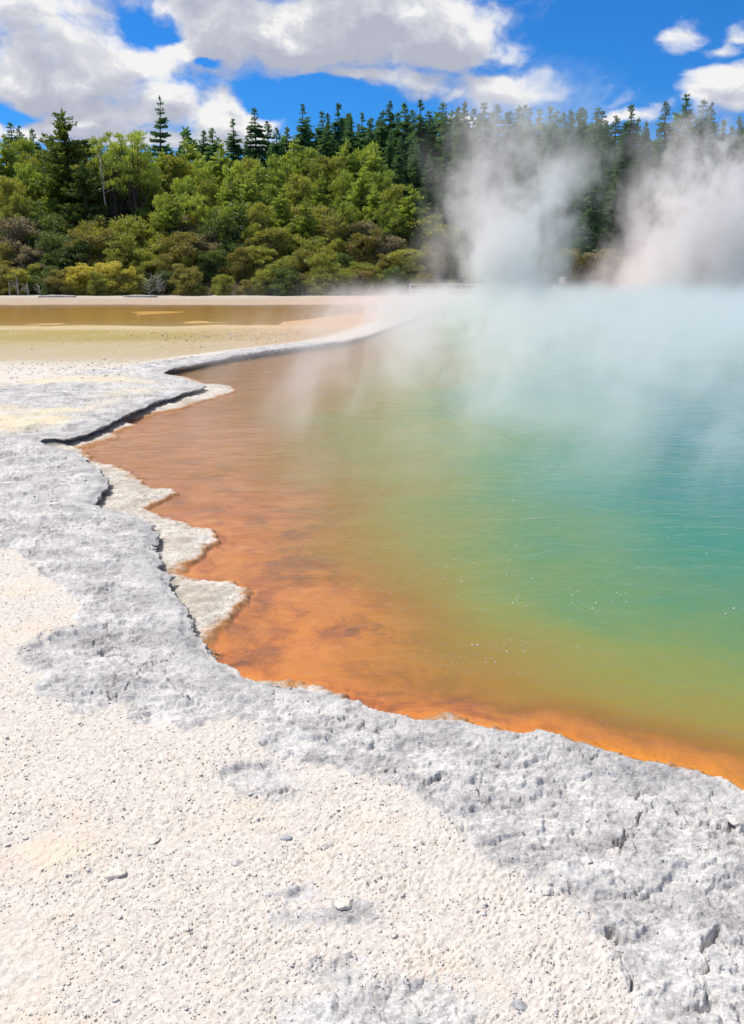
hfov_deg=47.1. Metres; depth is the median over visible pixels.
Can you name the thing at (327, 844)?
stone
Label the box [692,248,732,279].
shrub
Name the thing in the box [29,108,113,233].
conifer
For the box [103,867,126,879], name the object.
stone
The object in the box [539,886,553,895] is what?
stone
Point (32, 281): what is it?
shrub
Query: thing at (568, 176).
conifer
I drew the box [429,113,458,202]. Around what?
conifer
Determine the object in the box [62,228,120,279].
shrub
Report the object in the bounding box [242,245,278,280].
shrub
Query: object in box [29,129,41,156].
conifer
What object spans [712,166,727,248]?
conifer
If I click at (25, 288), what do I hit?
dead tree
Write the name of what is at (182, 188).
broadleaf tree
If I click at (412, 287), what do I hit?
shrub
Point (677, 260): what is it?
shrub
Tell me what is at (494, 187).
conifer
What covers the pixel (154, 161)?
broadleaf tree
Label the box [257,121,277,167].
conifer
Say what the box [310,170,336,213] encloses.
pine tree
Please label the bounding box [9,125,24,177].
conifer
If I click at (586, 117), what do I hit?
conifer
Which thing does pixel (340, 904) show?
stone
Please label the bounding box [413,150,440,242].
conifer
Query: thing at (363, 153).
broadleaf tree
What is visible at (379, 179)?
broadleaf tree
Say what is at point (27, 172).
broadleaf tree
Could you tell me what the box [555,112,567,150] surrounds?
conifer
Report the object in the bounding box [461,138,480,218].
conifer
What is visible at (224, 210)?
broadleaf tree
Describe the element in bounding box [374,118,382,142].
conifer
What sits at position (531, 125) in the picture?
conifer
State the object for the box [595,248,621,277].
shrub
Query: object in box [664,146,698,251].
conifer
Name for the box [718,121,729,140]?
conifer
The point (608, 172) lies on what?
conifer
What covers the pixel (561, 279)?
sign
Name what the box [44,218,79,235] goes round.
shrub
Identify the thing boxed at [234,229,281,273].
shrub
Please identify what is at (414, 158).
conifer
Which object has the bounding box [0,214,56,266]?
shrub
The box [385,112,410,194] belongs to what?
conifer
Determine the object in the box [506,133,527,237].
conifer
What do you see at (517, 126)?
conifer
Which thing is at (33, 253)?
shrub
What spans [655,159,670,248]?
conifer
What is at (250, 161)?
broadleaf tree
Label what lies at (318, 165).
broadleaf tree
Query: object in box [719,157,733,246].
conifer
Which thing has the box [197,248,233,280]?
shrub
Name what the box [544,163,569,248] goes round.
conifer
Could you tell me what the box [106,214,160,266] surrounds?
shrub
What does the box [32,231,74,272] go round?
shrub
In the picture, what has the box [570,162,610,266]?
conifer
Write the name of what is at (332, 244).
shrub
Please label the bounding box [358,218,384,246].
shrub
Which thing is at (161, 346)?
pebbles
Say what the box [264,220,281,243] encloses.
shrub
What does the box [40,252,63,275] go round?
shrub
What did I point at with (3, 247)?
shrub
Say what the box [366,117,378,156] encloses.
conifer
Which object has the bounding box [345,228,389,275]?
shrub
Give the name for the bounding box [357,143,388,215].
pine tree
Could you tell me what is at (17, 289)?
dead tree
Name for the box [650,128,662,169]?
conifer
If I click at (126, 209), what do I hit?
broadleaf tree
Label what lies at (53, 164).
broadleaf tree
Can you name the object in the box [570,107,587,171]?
conifer
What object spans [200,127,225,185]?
conifer
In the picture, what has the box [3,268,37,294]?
shrub
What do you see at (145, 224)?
shrub
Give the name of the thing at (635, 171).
conifer
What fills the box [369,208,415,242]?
shrub
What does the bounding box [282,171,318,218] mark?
broadleaf tree
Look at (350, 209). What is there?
broadleaf tree
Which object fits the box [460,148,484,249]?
conifer
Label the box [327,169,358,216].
broadleaf tree
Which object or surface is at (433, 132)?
conifer
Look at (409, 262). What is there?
shrub
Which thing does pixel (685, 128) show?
conifer
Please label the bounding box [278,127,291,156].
conifer
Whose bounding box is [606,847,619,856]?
stone
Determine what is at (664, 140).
conifer
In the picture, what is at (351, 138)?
conifer
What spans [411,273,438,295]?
shrub
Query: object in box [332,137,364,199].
broadleaf tree
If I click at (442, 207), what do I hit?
conifer
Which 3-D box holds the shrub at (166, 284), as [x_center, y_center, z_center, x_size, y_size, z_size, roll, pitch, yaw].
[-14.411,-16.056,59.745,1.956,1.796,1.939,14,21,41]
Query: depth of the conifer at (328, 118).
93.87 m
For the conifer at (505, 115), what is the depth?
93.74 m
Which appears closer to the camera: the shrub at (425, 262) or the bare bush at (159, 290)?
the bare bush at (159, 290)
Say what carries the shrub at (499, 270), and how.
on the ground
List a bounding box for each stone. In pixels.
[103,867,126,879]
[147,835,160,844]
[228,858,242,866]
[278,835,291,839]
[320,841,332,848]
[334,898,352,910]
[511,999,527,1010]
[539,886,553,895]
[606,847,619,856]
[724,814,743,826]
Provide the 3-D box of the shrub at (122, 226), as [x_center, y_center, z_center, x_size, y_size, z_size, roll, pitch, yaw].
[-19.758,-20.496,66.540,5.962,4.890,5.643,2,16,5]
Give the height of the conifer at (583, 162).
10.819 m
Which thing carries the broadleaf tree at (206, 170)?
on the ground
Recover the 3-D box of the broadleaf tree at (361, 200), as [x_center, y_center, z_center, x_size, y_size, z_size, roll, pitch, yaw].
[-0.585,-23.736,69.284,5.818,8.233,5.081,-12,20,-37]
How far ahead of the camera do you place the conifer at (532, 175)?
81.12 m
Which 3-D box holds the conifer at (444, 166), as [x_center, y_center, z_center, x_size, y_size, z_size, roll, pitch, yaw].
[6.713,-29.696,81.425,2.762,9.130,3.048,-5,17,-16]
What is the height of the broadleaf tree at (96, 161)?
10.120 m
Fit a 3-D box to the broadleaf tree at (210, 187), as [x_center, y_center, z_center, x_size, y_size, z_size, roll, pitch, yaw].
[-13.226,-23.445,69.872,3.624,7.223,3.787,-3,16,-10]
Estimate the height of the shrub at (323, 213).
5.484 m
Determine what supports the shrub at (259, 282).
on the ground
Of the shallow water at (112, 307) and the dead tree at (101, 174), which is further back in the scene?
the dead tree at (101, 174)
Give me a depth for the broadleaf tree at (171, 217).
64.09 m
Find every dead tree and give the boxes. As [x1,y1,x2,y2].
[10,276,21,294]
[20,283,30,294]
[88,133,112,204]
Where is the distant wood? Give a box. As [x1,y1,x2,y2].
[0,110,743,197]
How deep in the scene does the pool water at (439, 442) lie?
7.50 m
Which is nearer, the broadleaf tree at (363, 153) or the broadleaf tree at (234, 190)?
the broadleaf tree at (234, 190)
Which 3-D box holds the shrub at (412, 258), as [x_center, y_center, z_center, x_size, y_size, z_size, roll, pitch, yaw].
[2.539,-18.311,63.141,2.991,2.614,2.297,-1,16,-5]
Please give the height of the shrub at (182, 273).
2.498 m
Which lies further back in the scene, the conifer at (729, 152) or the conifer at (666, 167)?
the conifer at (729, 152)
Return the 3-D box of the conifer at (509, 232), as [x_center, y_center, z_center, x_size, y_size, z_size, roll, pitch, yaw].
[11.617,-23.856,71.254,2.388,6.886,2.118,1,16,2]
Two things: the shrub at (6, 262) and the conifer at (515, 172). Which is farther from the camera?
the conifer at (515, 172)
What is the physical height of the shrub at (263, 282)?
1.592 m
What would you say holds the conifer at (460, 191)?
on the ground
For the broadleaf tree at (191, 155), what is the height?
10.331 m
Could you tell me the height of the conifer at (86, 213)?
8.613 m
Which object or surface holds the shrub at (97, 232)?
on the ground
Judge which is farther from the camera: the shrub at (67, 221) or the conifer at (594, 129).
the conifer at (594, 129)
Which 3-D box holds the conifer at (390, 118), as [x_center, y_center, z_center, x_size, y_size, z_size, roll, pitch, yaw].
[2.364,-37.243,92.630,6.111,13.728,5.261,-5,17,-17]
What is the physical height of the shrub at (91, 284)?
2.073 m
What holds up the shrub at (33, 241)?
on the ground
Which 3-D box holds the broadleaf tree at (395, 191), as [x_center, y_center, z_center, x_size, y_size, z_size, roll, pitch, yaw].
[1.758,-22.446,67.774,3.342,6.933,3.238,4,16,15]
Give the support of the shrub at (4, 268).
on the ground
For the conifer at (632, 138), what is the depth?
87.24 m
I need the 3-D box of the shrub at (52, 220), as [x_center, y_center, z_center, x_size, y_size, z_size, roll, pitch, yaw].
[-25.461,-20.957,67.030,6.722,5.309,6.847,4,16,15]
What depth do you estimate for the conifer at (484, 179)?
75.45 m
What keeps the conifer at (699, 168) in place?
on the ground
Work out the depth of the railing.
58.82 m
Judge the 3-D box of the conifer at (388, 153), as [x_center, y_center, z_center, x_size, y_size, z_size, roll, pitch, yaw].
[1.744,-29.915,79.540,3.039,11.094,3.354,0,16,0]
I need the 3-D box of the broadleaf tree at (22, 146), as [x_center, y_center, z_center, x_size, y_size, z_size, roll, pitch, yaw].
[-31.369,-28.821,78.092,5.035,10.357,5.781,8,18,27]
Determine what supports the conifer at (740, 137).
on the ground
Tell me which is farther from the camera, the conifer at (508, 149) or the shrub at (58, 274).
the conifer at (508, 149)
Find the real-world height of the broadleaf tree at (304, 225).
6.056 m
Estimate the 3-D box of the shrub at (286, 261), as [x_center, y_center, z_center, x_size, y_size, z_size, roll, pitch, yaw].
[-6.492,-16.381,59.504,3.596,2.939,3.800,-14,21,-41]
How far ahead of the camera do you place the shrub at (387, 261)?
61.36 m
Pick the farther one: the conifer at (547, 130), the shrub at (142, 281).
the conifer at (547, 130)
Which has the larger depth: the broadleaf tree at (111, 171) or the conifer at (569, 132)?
the conifer at (569, 132)
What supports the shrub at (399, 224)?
on the ground
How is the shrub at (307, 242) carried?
on the ground
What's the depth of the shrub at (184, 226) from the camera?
65.72 m
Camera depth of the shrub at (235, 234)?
63.88 m
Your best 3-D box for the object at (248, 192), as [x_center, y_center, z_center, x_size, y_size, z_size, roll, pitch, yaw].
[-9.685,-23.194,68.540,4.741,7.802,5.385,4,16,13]
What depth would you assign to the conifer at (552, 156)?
80.01 m
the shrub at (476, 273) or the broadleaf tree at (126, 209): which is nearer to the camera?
the shrub at (476, 273)
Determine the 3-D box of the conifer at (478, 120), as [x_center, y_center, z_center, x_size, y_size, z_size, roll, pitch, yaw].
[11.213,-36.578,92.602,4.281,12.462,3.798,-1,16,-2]
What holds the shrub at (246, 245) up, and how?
on the ground
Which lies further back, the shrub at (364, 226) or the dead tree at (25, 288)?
the shrub at (364, 226)
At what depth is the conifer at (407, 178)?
78.67 m
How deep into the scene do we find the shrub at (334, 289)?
58.57 m
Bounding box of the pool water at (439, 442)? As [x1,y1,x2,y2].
[99,302,743,754]
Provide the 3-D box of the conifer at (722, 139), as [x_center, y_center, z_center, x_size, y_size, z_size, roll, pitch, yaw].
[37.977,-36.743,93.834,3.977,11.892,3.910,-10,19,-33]
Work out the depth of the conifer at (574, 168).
80.96 m
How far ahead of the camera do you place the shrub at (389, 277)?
59.48 m
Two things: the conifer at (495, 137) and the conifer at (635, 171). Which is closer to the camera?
the conifer at (635, 171)
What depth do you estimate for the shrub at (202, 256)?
61.33 m
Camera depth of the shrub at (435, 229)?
64.07 m
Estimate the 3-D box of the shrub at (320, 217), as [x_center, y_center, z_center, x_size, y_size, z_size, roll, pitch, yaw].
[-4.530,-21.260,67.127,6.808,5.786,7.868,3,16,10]
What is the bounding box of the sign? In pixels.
[559,276,564,294]
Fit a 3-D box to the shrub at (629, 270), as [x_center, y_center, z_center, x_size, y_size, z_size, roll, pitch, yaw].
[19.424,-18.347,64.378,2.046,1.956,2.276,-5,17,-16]
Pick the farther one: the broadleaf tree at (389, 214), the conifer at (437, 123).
the conifer at (437, 123)
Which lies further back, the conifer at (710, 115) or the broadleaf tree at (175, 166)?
the conifer at (710, 115)
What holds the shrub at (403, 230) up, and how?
on the ground
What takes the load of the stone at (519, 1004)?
on the ground
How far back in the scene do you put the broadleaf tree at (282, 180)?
73.62 m
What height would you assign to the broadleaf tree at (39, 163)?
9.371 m
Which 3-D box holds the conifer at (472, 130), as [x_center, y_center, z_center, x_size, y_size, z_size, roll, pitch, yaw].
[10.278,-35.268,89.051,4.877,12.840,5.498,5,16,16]
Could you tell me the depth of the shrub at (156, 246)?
62.50 m
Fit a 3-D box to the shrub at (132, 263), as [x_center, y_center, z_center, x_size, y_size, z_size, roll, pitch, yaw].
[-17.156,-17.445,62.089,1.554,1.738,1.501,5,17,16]
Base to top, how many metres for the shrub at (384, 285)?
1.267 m
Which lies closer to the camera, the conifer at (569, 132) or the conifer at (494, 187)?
the conifer at (494, 187)
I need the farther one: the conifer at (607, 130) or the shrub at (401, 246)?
the conifer at (607, 130)
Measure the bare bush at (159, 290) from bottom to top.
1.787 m
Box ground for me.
[0,238,743,1023]
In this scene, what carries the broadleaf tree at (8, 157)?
on the ground
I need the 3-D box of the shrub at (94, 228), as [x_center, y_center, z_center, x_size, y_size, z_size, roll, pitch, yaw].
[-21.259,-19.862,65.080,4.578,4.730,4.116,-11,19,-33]
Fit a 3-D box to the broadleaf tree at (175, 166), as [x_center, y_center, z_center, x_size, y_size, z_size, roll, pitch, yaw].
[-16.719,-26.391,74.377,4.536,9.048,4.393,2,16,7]
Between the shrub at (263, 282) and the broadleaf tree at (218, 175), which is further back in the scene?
the broadleaf tree at (218, 175)
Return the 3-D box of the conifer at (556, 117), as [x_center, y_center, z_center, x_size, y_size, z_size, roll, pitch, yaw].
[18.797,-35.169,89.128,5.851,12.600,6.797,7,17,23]
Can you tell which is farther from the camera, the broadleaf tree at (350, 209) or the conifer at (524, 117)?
the conifer at (524, 117)
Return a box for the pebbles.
[1,303,369,388]
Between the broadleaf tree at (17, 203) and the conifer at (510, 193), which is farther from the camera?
the conifer at (510, 193)
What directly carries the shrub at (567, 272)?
on the ground
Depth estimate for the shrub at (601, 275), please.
63.98 m
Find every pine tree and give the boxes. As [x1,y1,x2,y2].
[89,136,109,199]
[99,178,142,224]
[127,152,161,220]
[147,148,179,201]
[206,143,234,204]
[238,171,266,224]
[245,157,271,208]
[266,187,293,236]
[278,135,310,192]
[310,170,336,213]
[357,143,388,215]
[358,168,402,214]
[362,184,383,225]
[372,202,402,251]
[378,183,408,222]
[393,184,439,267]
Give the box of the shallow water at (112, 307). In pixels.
[0,304,413,325]
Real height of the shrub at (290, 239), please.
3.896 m
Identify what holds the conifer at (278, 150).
on the ground
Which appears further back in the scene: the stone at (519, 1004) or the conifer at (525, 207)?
the conifer at (525, 207)
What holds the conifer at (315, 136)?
on the ground
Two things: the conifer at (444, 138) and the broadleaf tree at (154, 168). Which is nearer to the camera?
the broadleaf tree at (154, 168)
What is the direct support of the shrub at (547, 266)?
on the ground
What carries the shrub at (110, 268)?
on the ground
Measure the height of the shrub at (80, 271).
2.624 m
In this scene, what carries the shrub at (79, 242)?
on the ground
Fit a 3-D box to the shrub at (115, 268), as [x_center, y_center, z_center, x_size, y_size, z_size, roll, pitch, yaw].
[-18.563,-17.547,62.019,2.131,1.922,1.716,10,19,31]
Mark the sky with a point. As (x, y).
(107, 64)
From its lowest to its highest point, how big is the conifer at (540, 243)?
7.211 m
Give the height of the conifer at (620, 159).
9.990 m
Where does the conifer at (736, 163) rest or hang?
on the ground
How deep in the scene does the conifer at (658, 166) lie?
80.95 m
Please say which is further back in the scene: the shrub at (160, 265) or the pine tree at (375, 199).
the pine tree at (375, 199)
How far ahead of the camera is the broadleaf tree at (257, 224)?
63.91 m
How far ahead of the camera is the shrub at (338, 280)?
58.69 m
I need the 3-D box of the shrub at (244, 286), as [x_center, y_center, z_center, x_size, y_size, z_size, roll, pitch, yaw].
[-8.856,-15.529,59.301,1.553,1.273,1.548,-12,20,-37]
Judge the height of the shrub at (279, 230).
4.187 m
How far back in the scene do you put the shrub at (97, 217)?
65.53 m
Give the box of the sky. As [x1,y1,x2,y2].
[0,0,743,197]
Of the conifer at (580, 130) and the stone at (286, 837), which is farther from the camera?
the conifer at (580, 130)
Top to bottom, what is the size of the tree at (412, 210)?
6.986 m
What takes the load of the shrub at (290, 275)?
on the ground
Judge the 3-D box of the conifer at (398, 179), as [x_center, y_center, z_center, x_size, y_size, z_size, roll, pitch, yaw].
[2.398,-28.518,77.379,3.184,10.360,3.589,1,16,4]
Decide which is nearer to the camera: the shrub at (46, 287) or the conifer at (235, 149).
the shrub at (46, 287)
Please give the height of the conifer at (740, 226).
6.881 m
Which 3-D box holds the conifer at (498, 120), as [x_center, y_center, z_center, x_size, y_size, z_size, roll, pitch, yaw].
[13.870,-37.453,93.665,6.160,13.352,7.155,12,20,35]
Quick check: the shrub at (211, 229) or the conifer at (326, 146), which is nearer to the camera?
the shrub at (211, 229)
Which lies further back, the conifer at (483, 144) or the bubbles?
the conifer at (483, 144)
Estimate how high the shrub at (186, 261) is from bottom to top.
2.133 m
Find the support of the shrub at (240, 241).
on the ground
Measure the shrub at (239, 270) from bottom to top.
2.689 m
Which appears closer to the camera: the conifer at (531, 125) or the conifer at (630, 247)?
the conifer at (630, 247)
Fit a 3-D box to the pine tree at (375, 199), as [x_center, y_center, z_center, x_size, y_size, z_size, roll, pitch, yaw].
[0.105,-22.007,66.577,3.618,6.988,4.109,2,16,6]
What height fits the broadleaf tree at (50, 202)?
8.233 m
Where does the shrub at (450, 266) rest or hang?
on the ground
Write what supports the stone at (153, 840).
on the ground
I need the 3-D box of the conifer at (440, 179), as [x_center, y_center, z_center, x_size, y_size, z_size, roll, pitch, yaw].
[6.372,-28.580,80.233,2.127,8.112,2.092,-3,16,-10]
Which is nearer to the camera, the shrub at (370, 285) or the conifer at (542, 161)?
the shrub at (370, 285)
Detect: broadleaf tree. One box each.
[0,133,16,192]
[0,136,36,193]
[0,175,29,235]
[0,192,36,252]
[12,148,68,205]
[12,161,42,207]
[32,147,92,223]
[35,170,73,223]
[69,159,97,205]
[75,143,112,208]
[87,131,141,220]
[100,161,148,227]
[101,144,152,214]
[103,129,161,220]
[124,175,165,237]
[144,156,164,167]
[147,191,176,247]
[147,192,191,269]
[155,153,197,208]
[168,175,206,221]
[175,194,214,234]
[176,137,215,191]
[190,157,221,209]
[194,179,227,214]
[204,175,252,226]
[214,160,250,201]
[215,205,244,243]
[226,155,276,200]
[238,200,272,243]
[254,153,301,207]
[258,183,286,218]
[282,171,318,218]
[290,196,328,251]
[291,146,319,193]
[302,153,350,211]
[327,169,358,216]
[329,200,365,251]
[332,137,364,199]
[342,166,380,223]
[347,140,382,194]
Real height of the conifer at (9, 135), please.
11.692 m
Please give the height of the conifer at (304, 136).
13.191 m
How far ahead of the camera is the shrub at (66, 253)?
61.44 m
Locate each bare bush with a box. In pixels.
[139,274,159,294]
[148,268,169,291]
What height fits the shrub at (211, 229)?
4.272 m
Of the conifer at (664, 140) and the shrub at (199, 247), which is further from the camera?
the conifer at (664, 140)
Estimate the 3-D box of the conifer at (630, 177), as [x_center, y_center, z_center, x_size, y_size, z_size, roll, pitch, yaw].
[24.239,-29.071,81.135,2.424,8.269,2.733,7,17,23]
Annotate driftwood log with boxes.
[38,295,75,296]
[123,295,157,297]
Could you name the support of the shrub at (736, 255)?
on the ground
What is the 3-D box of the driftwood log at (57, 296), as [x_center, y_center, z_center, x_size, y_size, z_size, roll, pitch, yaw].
[-20.295,-13.884,55.034,2.443,0.256,0.444,0,16,0]
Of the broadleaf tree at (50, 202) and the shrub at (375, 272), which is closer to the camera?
the shrub at (375, 272)
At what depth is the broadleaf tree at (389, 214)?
64.11 m
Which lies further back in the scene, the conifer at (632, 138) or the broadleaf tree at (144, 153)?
the conifer at (632, 138)
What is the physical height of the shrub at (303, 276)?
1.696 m
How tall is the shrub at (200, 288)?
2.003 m
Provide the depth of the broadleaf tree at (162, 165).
73.32 m
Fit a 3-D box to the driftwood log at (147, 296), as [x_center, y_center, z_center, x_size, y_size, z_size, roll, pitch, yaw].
[-14.960,-13.889,55.039,2.254,0.244,0.408,0,16,0]
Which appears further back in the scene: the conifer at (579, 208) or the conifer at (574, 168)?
the conifer at (574, 168)
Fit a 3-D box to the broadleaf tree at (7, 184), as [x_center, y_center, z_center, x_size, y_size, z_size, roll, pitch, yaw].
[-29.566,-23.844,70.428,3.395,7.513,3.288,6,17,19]
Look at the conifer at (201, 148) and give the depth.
92.64 m
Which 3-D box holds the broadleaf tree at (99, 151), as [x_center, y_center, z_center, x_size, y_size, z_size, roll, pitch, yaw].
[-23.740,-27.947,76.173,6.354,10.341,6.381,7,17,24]
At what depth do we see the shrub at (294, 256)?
60.33 m
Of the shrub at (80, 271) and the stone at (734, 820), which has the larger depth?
the shrub at (80, 271)
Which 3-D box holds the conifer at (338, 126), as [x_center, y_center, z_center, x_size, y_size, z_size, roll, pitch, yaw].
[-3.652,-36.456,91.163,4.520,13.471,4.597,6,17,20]
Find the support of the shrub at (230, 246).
on the ground
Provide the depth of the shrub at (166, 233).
63.91 m
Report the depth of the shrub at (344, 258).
61.06 m
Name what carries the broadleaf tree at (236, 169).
on the ground
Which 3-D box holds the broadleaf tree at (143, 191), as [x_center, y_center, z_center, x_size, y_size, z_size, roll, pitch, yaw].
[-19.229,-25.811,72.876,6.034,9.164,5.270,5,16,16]
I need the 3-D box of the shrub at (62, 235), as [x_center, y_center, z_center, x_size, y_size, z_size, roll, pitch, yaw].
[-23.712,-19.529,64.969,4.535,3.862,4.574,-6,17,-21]
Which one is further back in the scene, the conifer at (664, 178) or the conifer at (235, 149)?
the conifer at (235, 149)
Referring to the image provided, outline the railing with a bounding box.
[409,283,479,293]
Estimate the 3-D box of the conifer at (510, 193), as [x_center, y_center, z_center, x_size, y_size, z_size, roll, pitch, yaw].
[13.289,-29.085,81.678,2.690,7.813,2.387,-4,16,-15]
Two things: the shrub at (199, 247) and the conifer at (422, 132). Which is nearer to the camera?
the shrub at (199, 247)
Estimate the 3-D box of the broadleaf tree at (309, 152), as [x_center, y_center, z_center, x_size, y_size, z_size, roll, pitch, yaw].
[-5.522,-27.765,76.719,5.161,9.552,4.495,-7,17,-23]
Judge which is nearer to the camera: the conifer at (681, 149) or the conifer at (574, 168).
the conifer at (574, 168)
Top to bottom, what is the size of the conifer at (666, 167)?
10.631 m
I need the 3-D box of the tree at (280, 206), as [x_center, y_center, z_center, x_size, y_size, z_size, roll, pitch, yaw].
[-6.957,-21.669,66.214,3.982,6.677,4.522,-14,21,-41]
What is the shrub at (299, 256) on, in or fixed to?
on the ground
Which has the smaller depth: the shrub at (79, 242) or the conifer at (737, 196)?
the shrub at (79, 242)
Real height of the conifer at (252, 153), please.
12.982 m
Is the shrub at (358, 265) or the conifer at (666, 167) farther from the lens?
the conifer at (666, 167)
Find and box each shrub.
[0,206,54,244]
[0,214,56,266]
[0,243,22,277]
[0,260,13,281]
[0,264,15,294]
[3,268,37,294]
[9,270,26,293]
[15,244,51,276]
[21,211,78,247]
[22,233,56,266]
[25,263,43,281]
[26,279,41,293]
[29,265,63,294]
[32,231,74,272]
[34,230,74,267]
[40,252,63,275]
[43,269,76,294]
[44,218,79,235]
[49,244,95,279]
[58,237,105,278]
[59,262,110,294]
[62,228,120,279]
[65,220,106,242]
[74,215,106,233]
[84,231,138,274]
[84,271,108,295]
[89,225,129,269]
[90,260,134,292]
[96,278,118,295]
[102,258,123,277]
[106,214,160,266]
[106,219,144,247]
[110,272,134,295]
[111,266,141,294]
[124,219,157,251]
[124,260,139,278]
[126,247,156,277]
[130,274,148,294]
[133,248,164,279]
[139,213,201,252]
[141,233,159,254]
[142,278,162,294]
[147,240,180,279]
[151,253,189,279]
[152,231,191,265]
[152,270,177,292]
[154,230,208,276]
[164,216,198,236]
[167,263,209,295]
[174,271,208,295]
[177,256,193,279]
[188,231,217,273]
[191,251,223,281]
[195,199,258,264]
[196,222,234,260]
[197,242,221,262]
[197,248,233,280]
[208,278,226,294]
[212,274,235,295]
[213,242,247,272]
[214,225,247,265]
[216,247,254,282]
[223,233,254,262]
[223,239,262,277]
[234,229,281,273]
[234,280,254,294]
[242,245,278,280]
[250,269,267,295]
[251,226,298,258]
[252,276,271,294]
[257,256,300,295]
[259,271,288,295]
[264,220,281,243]
[269,268,305,295]
[272,204,336,247]
[273,233,315,270]
[281,248,314,283]
[284,224,317,255]
[290,248,315,274]
[297,273,313,294]
[299,235,341,267]
[301,251,343,295]
[306,274,332,295]
[311,209,355,241]
[313,247,344,270]
[319,272,342,295]
[322,215,365,260]
[323,238,355,269]
[330,266,351,295]
[332,253,357,277]
[334,271,363,295]
[344,220,380,264]
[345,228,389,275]
[345,261,383,295]
[345,266,382,295]
[357,227,401,261]
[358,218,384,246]
[360,261,380,276]
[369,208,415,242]
[371,234,410,278]
[375,253,402,278]
[379,266,407,293]
[381,278,395,292]
[386,213,455,277]
[386,244,412,273]
[387,224,424,248]
[387,248,425,282]
[388,218,414,238]
[399,247,422,274]
[404,277,418,293]
[410,249,443,279]
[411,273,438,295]
[417,224,473,277]
[442,257,463,277]
[462,257,491,282]
[479,248,514,278]
[528,248,559,281]
[550,247,589,280]
[568,252,603,279]
[589,264,604,277]
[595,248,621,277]
[616,255,643,278]
[665,251,693,278]
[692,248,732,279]
[721,244,743,277]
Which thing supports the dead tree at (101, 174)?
on the ground
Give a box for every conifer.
[1,122,19,170]
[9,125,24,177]
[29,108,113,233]
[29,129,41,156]
[58,160,109,229]
[149,95,171,176]
[191,130,210,167]
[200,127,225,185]
[224,118,244,197]
[243,106,269,182]
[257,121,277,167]
[265,127,284,181]
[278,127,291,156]
[287,103,314,190]
[304,116,319,152]
[314,111,332,160]
[316,123,338,172]
[318,113,332,141]
[328,103,348,168]
[332,117,365,191]
[339,114,353,148]
[352,112,368,171]
[360,120,377,186]
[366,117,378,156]
[373,110,391,172]
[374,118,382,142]
[380,100,396,163]
[381,127,396,188]
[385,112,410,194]
[386,137,410,207]
[398,101,416,172]
[399,151,414,194]
[404,100,436,211]
[405,132,422,207]
[407,139,427,225]
[409,110,417,131]
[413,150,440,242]
[423,111,442,198]
[425,101,452,176]
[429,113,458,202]
[433,162,445,211]
[434,151,452,218]
[435,184,451,245]
[437,143,471,242]
[446,106,465,155]
[447,101,478,195]
[448,160,469,253]
[457,175,492,268]
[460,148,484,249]
[461,108,484,175]
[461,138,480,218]
[466,158,495,256]
[467,102,504,215]
[473,113,482,152]
[478,154,506,256]
[480,112,502,183]
[489,156,521,255]
[491,104,506,165]
[497,110,519,211]
[499,111,508,147]
[499,165,515,246]
[499,182,523,267]
[502,104,525,185]
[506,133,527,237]
[510,127,538,257]
[516,108,537,185]
[520,104,530,145]
[524,152,538,248]
[525,178,556,266]
[526,139,557,242]
[531,109,546,157]
[532,106,565,226]
[536,129,561,247]
[537,111,563,213]
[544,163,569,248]
[550,137,578,246]
[554,110,579,190]
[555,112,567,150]
[558,142,579,249]
[561,130,595,244]
[565,184,588,262]
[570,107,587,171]
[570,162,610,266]
[577,109,591,147]
[578,136,598,236]
[579,107,610,210]
[581,128,610,236]
[592,110,613,195]
[594,153,615,240]
[598,173,626,263]
[602,161,624,247]
[605,116,632,199]
[606,140,631,238]
[610,103,641,199]
[618,183,642,267]
[620,131,660,255]
[621,160,636,234]
[625,148,644,222]
[628,117,641,164]
[631,170,663,260]
[633,121,649,185]
[648,101,680,196]
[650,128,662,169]
[650,134,677,252]
[651,146,663,245]
[655,117,686,168]
[655,137,686,250]
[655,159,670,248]
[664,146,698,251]
[667,93,697,173]
[678,98,715,218]
[683,135,725,257]
[685,154,712,248]
[687,174,728,261]
[690,154,705,215]
[692,102,724,204]
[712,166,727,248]
[713,119,730,177]
[714,126,740,213]
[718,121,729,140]
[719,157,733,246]
[721,128,743,232]
[722,164,743,248]
[726,129,743,232]
[727,116,743,213]
[730,195,743,262]
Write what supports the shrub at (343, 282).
on the ground
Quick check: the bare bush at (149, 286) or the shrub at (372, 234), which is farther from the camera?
the shrub at (372, 234)
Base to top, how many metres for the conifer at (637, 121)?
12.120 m
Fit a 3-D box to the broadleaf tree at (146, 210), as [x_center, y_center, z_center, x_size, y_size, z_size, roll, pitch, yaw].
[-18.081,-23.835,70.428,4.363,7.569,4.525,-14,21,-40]
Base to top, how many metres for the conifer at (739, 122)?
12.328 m
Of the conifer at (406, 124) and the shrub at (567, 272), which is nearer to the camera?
the shrub at (567, 272)
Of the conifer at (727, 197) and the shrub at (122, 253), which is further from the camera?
the conifer at (727, 197)
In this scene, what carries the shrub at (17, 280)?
on the ground
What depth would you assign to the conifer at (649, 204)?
72.61 m
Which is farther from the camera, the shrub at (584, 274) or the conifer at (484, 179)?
the conifer at (484, 179)
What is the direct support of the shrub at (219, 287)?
on the ground
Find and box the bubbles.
[330,446,740,683]
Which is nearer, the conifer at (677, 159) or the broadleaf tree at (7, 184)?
the broadleaf tree at (7, 184)

